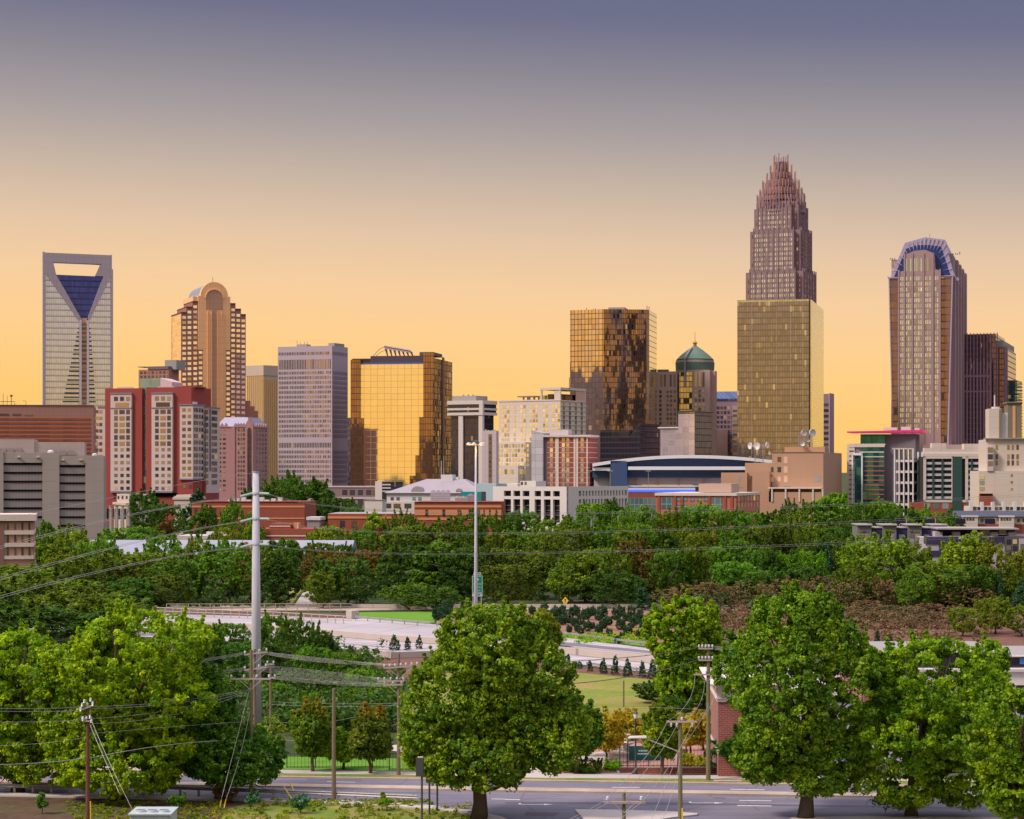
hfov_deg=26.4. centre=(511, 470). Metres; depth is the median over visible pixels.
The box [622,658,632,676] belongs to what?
conifer
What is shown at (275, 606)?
railing
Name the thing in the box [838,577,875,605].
shrub
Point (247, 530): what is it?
tree
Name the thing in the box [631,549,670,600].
tree
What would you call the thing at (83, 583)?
tree
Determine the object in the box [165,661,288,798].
tree
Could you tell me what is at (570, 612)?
shrub
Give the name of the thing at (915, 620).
shrub
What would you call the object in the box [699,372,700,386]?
window
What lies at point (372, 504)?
rooftop plant box
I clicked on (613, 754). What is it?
fountain
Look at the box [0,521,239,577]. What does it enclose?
overhead wire
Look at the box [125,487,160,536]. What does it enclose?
tree
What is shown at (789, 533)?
tree
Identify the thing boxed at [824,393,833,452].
office block
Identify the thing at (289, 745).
ground
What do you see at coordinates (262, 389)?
office tower
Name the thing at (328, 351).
window
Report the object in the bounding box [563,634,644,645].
grass strip
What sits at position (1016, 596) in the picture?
tree
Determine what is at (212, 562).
tree
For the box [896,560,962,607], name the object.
tree
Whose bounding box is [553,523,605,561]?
tree
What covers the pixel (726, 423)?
office block
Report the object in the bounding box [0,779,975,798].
median
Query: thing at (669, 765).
overhead wire
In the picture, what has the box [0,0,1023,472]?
sky
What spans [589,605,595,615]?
shrub
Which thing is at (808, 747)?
tree
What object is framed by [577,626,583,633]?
shrub
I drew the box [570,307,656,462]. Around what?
office tower
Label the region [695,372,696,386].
window
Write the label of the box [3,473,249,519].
overhead wire
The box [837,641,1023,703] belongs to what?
retail building
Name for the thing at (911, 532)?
town houses
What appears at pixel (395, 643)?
conifer
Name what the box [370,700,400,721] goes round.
tree
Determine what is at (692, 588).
shrub
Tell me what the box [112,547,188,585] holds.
tree
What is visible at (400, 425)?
office tower
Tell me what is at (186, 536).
pale building
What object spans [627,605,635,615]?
shrub
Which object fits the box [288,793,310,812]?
bush
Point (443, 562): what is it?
tree
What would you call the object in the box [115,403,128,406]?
window
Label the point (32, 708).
overhead wire
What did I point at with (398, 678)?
utility pole
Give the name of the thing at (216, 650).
tree
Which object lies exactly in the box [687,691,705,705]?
tree
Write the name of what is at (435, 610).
shrub
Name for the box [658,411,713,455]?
office block
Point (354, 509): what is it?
tree
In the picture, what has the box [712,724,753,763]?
tree
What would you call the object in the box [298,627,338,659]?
tree
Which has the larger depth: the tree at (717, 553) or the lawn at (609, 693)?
the tree at (717, 553)
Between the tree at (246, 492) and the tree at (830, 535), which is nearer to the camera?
the tree at (830, 535)
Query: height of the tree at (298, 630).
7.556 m
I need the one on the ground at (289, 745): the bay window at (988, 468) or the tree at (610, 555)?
the tree at (610, 555)
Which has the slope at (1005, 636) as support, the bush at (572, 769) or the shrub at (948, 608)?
the shrub at (948, 608)
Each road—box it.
[0,775,998,818]
[155,605,751,610]
[307,779,360,779]
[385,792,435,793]
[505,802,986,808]
[524,812,558,815]
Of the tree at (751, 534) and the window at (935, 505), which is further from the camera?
the window at (935, 505)
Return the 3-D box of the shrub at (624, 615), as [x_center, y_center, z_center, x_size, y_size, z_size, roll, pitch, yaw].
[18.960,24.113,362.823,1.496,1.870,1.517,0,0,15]
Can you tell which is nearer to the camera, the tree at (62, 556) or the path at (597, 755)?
the path at (597, 755)
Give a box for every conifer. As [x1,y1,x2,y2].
[389,634,400,649]
[403,636,410,649]
[415,635,422,648]
[576,660,583,668]
[587,661,592,670]
[599,658,607,673]
[611,654,619,674]
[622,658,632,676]
[638,660,646,676]
[647,658,656,678]
[874,630,879,640]
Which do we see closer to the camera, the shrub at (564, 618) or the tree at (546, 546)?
the shrub at (564, 618)
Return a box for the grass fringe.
[561,631,653,643]
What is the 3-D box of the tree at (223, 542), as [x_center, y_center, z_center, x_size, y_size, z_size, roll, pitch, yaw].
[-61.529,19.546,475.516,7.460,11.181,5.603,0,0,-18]
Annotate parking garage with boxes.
[477,481,627,546]
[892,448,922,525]
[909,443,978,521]
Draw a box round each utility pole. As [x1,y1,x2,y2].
[80,698,93,818]
[230,650,270,794]
[244,648,266,726]
[266,661,275,730]
[332,689,335,799]
[377,654,417,774]
[604,792,644,818]
[628,716,696,818]
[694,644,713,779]
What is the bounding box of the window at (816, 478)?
[814,476,819,481]
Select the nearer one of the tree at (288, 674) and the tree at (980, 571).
the tree at (288, 674)
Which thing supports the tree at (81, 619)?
on the ground at (289, 745)
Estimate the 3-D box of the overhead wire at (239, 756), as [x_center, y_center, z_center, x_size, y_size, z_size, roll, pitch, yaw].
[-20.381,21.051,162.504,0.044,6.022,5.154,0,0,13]
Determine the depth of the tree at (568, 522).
618.67 m
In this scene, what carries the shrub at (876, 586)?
on the ground at (289, 745)
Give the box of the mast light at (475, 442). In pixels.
[466,440,484,624]
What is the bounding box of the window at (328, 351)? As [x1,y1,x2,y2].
[279,351,330,481]
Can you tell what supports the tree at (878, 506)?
on the ground at (289, 745)
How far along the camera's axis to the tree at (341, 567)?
402.05 m
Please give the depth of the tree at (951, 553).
397.89 m
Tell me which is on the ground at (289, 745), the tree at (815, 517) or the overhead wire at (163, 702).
the tree at (815, 517)
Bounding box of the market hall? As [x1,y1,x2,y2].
[385,456,474,511]
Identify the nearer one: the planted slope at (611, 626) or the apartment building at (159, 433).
the planted slope at (611, 626)
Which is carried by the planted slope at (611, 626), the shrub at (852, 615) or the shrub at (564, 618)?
the shrub at (564, 618)
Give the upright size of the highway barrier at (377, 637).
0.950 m
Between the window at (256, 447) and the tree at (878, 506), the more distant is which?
the window at (256, 447)
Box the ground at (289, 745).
[1,473,998,776]
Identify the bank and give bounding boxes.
[0,797,245,818]
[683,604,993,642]
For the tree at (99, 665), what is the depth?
163.16 m
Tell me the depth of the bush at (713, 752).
179.96 m
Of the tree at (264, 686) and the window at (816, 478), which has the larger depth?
the window at (816, 478)
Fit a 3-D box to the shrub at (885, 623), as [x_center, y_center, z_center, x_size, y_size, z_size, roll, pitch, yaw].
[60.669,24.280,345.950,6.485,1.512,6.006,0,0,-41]
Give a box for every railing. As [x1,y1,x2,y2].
[157,607,351,623]
[166,603,351,611]
[340,643,392,650]
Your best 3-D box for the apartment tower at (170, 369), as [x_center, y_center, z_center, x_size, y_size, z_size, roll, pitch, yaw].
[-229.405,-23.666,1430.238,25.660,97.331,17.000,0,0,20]
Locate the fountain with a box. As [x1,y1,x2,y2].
[607,733,634,760]
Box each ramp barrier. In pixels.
[79,604,350,610]
[351,604,744,608]
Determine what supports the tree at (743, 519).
on the ground at (289, 745)
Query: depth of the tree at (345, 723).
209.37 m
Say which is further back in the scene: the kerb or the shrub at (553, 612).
the shrub at (553, 612)
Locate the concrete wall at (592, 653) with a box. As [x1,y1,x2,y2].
[558,646,654,662]
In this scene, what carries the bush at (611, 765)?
on the mulch bed
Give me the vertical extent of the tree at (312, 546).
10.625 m
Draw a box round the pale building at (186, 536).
[177,531,226,539]
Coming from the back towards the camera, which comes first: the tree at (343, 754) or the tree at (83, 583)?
the tree at (83, 583)
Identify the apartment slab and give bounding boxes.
[482,429,498,482]
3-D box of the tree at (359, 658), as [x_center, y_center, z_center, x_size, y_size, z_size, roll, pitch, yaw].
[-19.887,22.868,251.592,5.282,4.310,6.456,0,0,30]
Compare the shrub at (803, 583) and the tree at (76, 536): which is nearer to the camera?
the shrub at (803, 583)
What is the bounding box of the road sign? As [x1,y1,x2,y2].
[472,572,482,603]
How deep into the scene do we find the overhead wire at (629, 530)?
245.12 m
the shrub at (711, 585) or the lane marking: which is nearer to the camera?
the lane marking
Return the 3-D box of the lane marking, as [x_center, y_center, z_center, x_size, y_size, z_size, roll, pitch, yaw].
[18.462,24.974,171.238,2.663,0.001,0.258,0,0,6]
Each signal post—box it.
[416,756,423,818]
[426,776,432,814]
[435,781,437,810]
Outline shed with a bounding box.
[306,516,325,527]
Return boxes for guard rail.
[0,783,416,802]
[355,616,429,624]
[436,621,646,646]
[586,662,651,673]
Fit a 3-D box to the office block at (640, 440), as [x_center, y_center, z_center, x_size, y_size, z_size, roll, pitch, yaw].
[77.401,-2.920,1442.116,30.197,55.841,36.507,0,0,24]
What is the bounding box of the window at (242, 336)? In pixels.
[172,316,244,416]
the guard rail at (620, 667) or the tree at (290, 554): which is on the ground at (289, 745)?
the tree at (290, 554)
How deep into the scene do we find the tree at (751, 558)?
418.68 m
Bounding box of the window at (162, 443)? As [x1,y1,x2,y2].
[160,441,165,445]
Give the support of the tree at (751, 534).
on the ground at (289, 745)
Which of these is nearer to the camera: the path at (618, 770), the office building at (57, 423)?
the path at (618, 770)
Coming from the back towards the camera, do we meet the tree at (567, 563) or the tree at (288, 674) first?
the tree at (567, 563)
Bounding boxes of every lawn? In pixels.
[270,756,454,770]
[271,588,300,604]
[410,672,705,717]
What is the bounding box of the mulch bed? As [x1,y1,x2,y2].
[563,768,617,772]
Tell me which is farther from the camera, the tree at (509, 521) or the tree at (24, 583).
the tree at (509, 521)
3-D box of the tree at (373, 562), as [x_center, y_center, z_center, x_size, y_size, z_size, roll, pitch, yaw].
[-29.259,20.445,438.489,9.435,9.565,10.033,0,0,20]
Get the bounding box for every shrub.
[431,605,442,619]
[438,603,450,618]
[443,601,452,614]
[528,605,535,614]
[540,602,548,611]
[550,608,556,616]
[552,604,561,616]
[555,614,562,624]
[560,614,567,624]
[562,607,574,622]
[566,624,572,632]
[570,616,577,625]
[572,604,580,615]
[574,623,580,631]
[575,612,584,624]
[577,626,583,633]
[581,606,591,619]
[583,619,592,630]
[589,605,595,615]
[594,608,603,619]
[594,623,602,633]
[597,603,607,616]
[598,617,607,628]
[605,615,612,624]
[605,627,612,636]
[611,607,620,619]
[615,617,625,629]
[617,604,625,614]
[621,610,629,620]
[622,623,633,633]
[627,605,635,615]
[627,614,637,627]
[632,611,642,623]
[635,627,643,638]
[650,587,679,604]
[669,583,710,605]
[690,579,730,604]
[706,583,750,609]
[717,580,777,608]
[719,607,737,620]
[719,617,743,625]
[729,607,751,623]
[752,581,777,598]
[755,575,803,596]
[794,575,849,596]
[798,577,823,592]
[824,581,864,606]
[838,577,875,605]
[840,606,871,620]
[841,600,881,618]
[846,619,875,628]
[856,576,904,609]
[856,604,908,619]
[874,619,906,628]
[880,580,921,609]
[890,605,934,621]
[894,583,940,609]
[899,617,940,627]
[902,603,944,620]
[921,619,950,628]
[932,584,958,608]
[935,605,970,621]
[946,586,989,607]
[963,589,996,610]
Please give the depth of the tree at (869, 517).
637.52 m
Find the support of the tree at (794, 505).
on the ground at (289, 745)
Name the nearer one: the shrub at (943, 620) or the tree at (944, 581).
the shrub at (943, 620)
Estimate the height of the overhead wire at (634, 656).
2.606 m
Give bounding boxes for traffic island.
[575,809,697,818]
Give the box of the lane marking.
[730,789,761,789]
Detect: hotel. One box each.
[498,378,585,482]
[531,430,598,486]
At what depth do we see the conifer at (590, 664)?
272.00 m
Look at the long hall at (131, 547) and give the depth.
506.73 m
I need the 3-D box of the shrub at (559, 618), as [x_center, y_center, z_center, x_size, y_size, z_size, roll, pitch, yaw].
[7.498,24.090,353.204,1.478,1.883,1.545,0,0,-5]
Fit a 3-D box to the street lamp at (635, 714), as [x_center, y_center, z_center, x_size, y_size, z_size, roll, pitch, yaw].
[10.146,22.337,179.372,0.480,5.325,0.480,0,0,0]
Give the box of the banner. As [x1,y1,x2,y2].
[627,741,661,766]
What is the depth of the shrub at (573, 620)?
350.94 m
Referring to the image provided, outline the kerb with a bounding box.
[50,771,974,786]
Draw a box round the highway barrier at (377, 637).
[170,620,652,655]
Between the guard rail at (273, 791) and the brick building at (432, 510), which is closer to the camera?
the guard rail at (273, 791)
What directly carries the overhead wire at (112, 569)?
attached to the transmission pole at (256, 544)
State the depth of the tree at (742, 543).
426.64 m
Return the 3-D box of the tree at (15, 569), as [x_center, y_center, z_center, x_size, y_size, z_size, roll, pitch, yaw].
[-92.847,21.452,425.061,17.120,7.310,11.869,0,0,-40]
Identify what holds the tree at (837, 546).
on the ground at (289, 745)
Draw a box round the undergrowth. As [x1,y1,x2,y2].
[53,566,1023,613]
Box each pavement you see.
[0,792,505,818]
[34,765,973,781]
[790,816,1015,818]
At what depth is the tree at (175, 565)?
412.46 m
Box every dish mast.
[748,442,771,462]
[799,430,806,446]
[807,429,815,446]
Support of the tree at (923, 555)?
on the ground at (289, 745)
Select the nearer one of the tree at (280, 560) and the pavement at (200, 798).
the pavement at (200, 798)
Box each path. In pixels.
[530,768,572,773]
[581,751,634,761]
[595,769,630,773]
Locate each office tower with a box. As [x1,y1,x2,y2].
[42,251,112,454]
[171,282,257,421]
[219,417,267,499]
[246,365,277,492]
[278,342,347,500]
[351,345,451,486]
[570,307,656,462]
[657,341,716,455]
[737,299,823,459]
[746,153,816,303]
[887,237,966,456]
[964,333,1015,443]
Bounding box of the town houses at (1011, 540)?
[917,527,1023,592]
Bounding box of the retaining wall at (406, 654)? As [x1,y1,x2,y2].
[362,650,434,658]
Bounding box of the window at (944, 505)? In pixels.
[942,503,948,508]
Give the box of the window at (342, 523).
[340,520,344,526]
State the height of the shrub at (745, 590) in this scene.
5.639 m
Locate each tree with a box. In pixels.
[0,563,22,581]
[0,571,53,596]
[0,574,48,629]
[0,599,20,633]
[0,603,79,637]
[0,618,72,792]
[2,562,77,585]
[16,598,219,800]
[22,585,104,636]
[35,519,56,555]
[35,531,72,574]
[36,522,89,570]
[40,549,91,586]
[45,576,100,596]
[47,598,114,612]
[53,549,131,587]
[64,611,112,635]
[70,537,123,578]
[73,590,154,623]
[75,583,146,602]
[84,537,118,580]
[96,524,163,539]
[102,574,159,604]
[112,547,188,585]
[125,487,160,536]
[135,571,196,605]
[141,530,187,571]
[141,556,205,602]
[145,500,186,533]
[147,519,174,538]
[164,516,191,536]
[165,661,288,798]
[182,487,204,531]
[183,533,211,576]
[186,502,218,533]
[186,542,262,597]
[198,534,213,539]
[200,643,228,671]
[207,619,251,657]
[210,526,240,539]
[216,535,244,578]
[217,497,251,539]
[221,638,267,681]
[223,673,249,702]
[228,548,292,603]
[240,485,284,500]
[240,521,265,539]
[247,539,281,583]
[251,609,293,647]
[260,550,303,604]
[261,475,299,500]
[261,537,282,574]
[261,544,303,587]
[261,638,308,676]
[261,680,292,705]
[268,669,323,695]
[268,708,290,723]
[274,537,304,576]
[274,612,320,656]
[275,469,320,512]
[281,687,327,704]
[285,476,339,521]
[288,696,331,771]
[292,642,338,672]
[297,550,340,593]
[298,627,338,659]
[302,567,351,607]
[304,538,335,559]
[304,554,391,602]
[305,530,330,539]
[307,546,349,583]
[307,651,364,679]
[308,524,351,539]
[308,669,343,697]
[316,494,362,527]
[324,727,354,768]
[327,529,368,563]
[327,713,350,727]
[329,541,355,571]
[339,502,364,511]
[340,686,375,703]
[342,665,382,689]
[346,549,392,588]
[347,701,393,772]
[352,525,378,550]
[358,529,426,570]
[363,508,387,549]
[368,546,401,592]
[368,679,404,705]
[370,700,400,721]
[376,538,447,595]
[376,582,432,609]
[381,507,420,545]
[381,520,446,562]
[395,595,595,818]
[400,538,478,597]
[407,583,459,607]
[411,515,477,546]
[438,544,522,594]
[444,507,487,543]
[450,524,486,565]
[468,543,531,591]
[469,560,542,603]
[478,511,504,546]
[481,529,509,565]
[491,544,550,589]
[498,526,538,563]
[500,512,522,549]
[506,507,553,533]
[511,531,559,561]
[521,554,563,592]
[527,517,562,553]
[532,608,563,645]
[537,530,579,569]
[545,550,584,602]
[548,688,605,773]
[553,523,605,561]
[557,513,586,552]
[563,546,616,602]
[576,499,609,541]
[580,546,633,602]
[582,520,630,558]
[585,567,648,603]
[594,705,629,759]
[595,497,628,546]
[608,502,648,551]
[610,523,647,564]
[615,534,654,579]
[618,707,643,741]
[625,518,656,574]
[630,680,662,702]
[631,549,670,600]
[635,585,653,609]
[639,505,665,547]
[639,588,723,707]
[640,697,682,774]
[644,546,694,597]
[645,527,683,571]
[653,507,686,541]
[655,694,694,713]
[656,506,708,540]
[666,521,701,552]
[674,541,717,595]
[677,707,705,753]
[678,628,736,647]
[680,529,719,567]
[681,499,729,534]
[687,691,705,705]
[698,524,740,570]
[700,505,749,549]
[701,710,710,742]
[703,546,739,590]
[709,557,762,604]
[709,579,899,818]
[710,640,736,655]
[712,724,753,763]
[720,537,763,585]
[731,508,766,539]
[733,567,791,598]
[735,525,765,561]
[740,544,781,586]
[745,521,792,551]
[757,550,781,591]
[760,509,783,552]
[766,516,806,564]
[768,549,803,578]
[772,510,802,553]
[778,563,827,592]
[780,497,808,522]
[781,549,829,590]
[790,499,823,546]
[792,520,828,563]
[808,492,856,551]
[810,525,849,568]
[811,537,834,570]
[815,532,855,571]
[824,541,832,591]
[829,560,879,608]
[835,529,915,602]
[837,500,882,538]
[841,629,1018,815]
[843,534,894,578]
[850,496,900,525]
[879,506,923,525]
[894,575,939,607]
[896,537,932,589]
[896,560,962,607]
[905,503,945,525]
[908,530,1002,606]
[925,508,965,526]
[929,563,976,607]
[941,561,998,604]
[946,605,985,635]
[959,682,1023,818]
[968,536,1023,596]
[973,594,1009,633]
[979,571,1023,603]
[994,571,1008,612]
[1000,562,1023,587]
[1002,603,1023,635]
[1011,579,1023,613]
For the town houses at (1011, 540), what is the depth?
431.10 m
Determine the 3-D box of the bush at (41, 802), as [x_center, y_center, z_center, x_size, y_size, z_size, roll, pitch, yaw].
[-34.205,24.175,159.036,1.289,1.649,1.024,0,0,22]
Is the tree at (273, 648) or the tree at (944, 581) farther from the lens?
the tree at (944, 581)
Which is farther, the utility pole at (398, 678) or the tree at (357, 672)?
the tree at (357, 672)
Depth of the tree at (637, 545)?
421.77 m
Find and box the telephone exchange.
[721,447,841,532]
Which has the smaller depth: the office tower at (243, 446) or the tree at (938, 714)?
the tree at (938, 714)
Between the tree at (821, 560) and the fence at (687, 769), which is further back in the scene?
the tree at (821, 560)
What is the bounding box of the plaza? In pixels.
[574,743,716,773]
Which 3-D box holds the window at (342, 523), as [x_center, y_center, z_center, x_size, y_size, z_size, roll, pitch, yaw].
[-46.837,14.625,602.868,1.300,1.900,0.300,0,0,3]
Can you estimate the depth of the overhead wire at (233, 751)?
161.72 m
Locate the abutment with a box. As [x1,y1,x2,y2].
[346,610,358,618]
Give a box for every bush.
[35,792,48,813]
[166,792,187,811]
[212,773,238,802]
[244,789,261,810]
[257,715,287,739]
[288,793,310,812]
[375,791,393,806]
[569,759,587,771]
[573,756,602,773]
[603,757,622,770]
[682,748,693,766]
[693,755,711,766]
[703,739,716,767]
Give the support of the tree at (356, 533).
on the ground at (289, 745)
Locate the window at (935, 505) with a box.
[933,503,938,508]
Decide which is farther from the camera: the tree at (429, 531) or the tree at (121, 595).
the tree at (429, 531)
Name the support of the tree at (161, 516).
on the ground at (289, 745)
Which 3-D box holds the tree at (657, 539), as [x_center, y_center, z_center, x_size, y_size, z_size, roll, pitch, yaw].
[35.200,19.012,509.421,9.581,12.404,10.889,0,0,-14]
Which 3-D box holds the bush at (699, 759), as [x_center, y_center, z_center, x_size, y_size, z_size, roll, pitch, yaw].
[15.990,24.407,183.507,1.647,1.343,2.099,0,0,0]
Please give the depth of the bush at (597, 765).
179.96 m
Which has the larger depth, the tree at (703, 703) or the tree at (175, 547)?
the tree at (175, 547)
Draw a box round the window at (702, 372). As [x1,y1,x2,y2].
[702,372,703,386]
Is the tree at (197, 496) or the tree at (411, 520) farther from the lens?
the tree at (197, 496)
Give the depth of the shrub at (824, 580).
395.12 m
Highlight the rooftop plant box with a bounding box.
[365,499,386,511]
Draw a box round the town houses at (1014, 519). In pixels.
[945,511,1023,533]
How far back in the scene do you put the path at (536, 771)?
180.78 m
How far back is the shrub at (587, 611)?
366.66 m
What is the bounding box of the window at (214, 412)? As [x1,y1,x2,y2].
[161,408,216,489]
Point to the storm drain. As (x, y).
(727, 780)
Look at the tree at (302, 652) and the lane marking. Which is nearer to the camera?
the lane marking
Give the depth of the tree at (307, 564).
423.49 m
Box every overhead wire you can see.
[0,497,235,546]
[0,497,240,548]
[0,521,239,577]
[0,522,238,579]
[0,706,85,708]
[0,757,85,764]
[1,547,239,595]
[1,548,236,597]
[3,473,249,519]
[4,710,79,711]
[4,737,84,745]
[89,691,244,708]
[89,723,119,793]
[90,692,246,723]
[91,720,132,809]
[91,722,233,733]
[92,689,247,706]
[92,691,247,718]
[92,740,224,757]
[221,692,248,798]
[226,711,249,797]
[270,494,1021,512]
[270,511,1023,532]
[270,535,1021,554]
[271,495,1021,513]
[271,513,1023,533]
[272,704,391,706]
[274,533,1022,552]
[537,647,698,663]
[574,659,697,683]
[604,723,666,799]
[624,726,676,791]
[643,725,691,800]
[652,750,679,817]
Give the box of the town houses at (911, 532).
[851,518,995,579]
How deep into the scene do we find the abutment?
368.82 m
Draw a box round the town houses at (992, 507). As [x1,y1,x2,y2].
[964,502,1023,510]
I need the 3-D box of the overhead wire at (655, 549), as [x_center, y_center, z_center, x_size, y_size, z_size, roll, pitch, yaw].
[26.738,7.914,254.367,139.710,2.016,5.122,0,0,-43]
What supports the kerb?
on the road at (497, 804)
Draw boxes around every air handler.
[431,490,449,500]
[455,496,466,500]
[467,494,474,500]
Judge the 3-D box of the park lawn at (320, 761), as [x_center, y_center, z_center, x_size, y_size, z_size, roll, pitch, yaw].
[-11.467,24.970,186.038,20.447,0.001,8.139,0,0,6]
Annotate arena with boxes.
[592,455,771,521]
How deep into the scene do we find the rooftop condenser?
118.22 m
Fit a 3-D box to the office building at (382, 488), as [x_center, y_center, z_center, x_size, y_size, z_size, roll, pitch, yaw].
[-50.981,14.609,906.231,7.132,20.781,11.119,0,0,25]
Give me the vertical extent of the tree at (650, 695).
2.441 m
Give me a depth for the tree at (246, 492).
889.80 m
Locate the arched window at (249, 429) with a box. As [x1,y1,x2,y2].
[247,428,250,499]
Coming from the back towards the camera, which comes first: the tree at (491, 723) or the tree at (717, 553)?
the tree at (717, 553)
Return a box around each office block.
[0,439,105,546]
[348,418,350,485]
[447,395,496,482]
[600,423,659,461]
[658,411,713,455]
[717,391,736,456]
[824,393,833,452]
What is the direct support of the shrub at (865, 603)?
on the slope at (1005, 636)
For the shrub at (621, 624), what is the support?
on the planted slope at (611, 626)
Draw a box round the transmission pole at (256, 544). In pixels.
[240,471,268,724]
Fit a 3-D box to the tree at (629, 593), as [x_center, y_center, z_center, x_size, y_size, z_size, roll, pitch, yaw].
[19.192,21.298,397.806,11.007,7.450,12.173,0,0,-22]
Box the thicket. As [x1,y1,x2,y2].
[195,635,409,732]
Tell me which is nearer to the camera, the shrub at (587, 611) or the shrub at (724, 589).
the shrub at (587, 611)
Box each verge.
[50,769,975,784]
[222,802,470,818]
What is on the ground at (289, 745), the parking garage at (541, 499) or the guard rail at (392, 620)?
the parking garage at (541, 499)
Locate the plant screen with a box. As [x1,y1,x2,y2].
[461,492,485,500]
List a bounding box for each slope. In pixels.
[374,657,654,681]
[437,610,674,642]
[683,611,1023,645]
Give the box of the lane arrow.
[519,803,551,804]
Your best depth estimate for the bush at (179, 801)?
159.73 m
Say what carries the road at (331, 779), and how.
on the road at (497, 804)
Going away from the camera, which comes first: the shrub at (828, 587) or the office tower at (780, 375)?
the shrub at (828, 587)
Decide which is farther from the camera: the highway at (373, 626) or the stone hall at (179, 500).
the stone hall at (179, 500)
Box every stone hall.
[106,494,150,533]
[173,494,205,535]
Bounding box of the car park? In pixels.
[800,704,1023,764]
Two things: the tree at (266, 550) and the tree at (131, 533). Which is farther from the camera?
the tree at (131, 533)
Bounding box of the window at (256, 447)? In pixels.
[256,447,266,489]
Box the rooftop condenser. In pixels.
[128,807,178,818]
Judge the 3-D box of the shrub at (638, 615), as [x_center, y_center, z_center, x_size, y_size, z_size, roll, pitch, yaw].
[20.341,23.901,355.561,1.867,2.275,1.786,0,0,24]
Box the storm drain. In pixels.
[713,780,741,781]
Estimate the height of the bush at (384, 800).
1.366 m
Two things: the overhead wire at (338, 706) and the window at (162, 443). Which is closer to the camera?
the overhead wire at (338, 706)
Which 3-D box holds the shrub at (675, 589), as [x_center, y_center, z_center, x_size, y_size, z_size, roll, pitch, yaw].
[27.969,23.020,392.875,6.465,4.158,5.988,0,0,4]
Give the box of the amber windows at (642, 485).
[642,485,692,485]
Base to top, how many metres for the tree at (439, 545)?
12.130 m
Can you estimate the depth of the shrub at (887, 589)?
391.31 m
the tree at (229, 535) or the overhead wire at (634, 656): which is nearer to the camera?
the overhead wire at (634, 656)
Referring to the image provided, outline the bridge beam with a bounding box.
[157,609,345,617]
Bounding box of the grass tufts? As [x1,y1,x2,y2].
[65,796,471,818]
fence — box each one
[286,753,391,767]
[619,747,715,772]
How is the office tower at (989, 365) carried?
on the ground at (289, 745)
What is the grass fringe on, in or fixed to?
on the grass strip
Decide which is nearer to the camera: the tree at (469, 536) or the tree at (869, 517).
the tree at (469, 536)
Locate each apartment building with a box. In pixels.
[95,378,220,524]
[970,395,1023,505]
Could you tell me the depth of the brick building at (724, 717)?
177.99 m
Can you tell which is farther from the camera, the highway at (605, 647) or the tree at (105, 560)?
the tree at (105, 560)
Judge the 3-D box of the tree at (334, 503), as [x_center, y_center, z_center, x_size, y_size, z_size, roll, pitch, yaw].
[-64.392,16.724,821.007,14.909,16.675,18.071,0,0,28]
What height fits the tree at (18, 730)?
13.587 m
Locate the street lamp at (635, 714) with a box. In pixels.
[633,711,637,773]
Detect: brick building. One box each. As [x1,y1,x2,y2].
[192,497,315,539]
[260,523,324,539]
[328,501,505,561]
[655,484,760,534]
[699,667,791,775]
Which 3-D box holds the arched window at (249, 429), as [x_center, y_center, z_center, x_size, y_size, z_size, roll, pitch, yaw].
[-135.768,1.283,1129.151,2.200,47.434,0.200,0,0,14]
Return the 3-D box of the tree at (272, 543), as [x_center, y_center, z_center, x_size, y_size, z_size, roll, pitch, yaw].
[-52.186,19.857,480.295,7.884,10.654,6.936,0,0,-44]
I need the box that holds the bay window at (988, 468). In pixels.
[986,446,992,470]
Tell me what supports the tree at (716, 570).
on the ground at (289, 745)
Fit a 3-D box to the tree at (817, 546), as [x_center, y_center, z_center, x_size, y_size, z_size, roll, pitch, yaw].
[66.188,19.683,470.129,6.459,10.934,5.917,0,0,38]
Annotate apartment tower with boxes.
[139,360,184,387]
[1008,380,1022,436]
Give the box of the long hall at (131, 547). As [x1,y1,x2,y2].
[88,539,357,579]
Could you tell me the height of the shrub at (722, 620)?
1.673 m
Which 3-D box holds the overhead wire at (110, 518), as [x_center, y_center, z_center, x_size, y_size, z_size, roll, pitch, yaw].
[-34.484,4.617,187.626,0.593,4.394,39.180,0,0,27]
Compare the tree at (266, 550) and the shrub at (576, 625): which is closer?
the shrub at (576, 625)
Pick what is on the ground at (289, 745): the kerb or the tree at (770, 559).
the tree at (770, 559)
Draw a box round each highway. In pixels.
[30,614,1023,712]
[502,638,789,673]
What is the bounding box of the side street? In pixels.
[295,591,316,604]
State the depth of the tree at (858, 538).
423.33 m
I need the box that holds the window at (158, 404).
[156,402,169,406]
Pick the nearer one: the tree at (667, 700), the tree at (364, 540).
the tree at (667, 700)
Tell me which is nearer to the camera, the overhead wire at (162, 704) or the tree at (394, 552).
the overhead wire at (162, 704)
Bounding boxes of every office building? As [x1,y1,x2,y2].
[0,395,95,455]
[0,513,36,566]
[321,486,374,517]
[375,481,402,501]
[847,427,926,523]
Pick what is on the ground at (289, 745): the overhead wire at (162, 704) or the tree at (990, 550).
the tree at (990, 550)

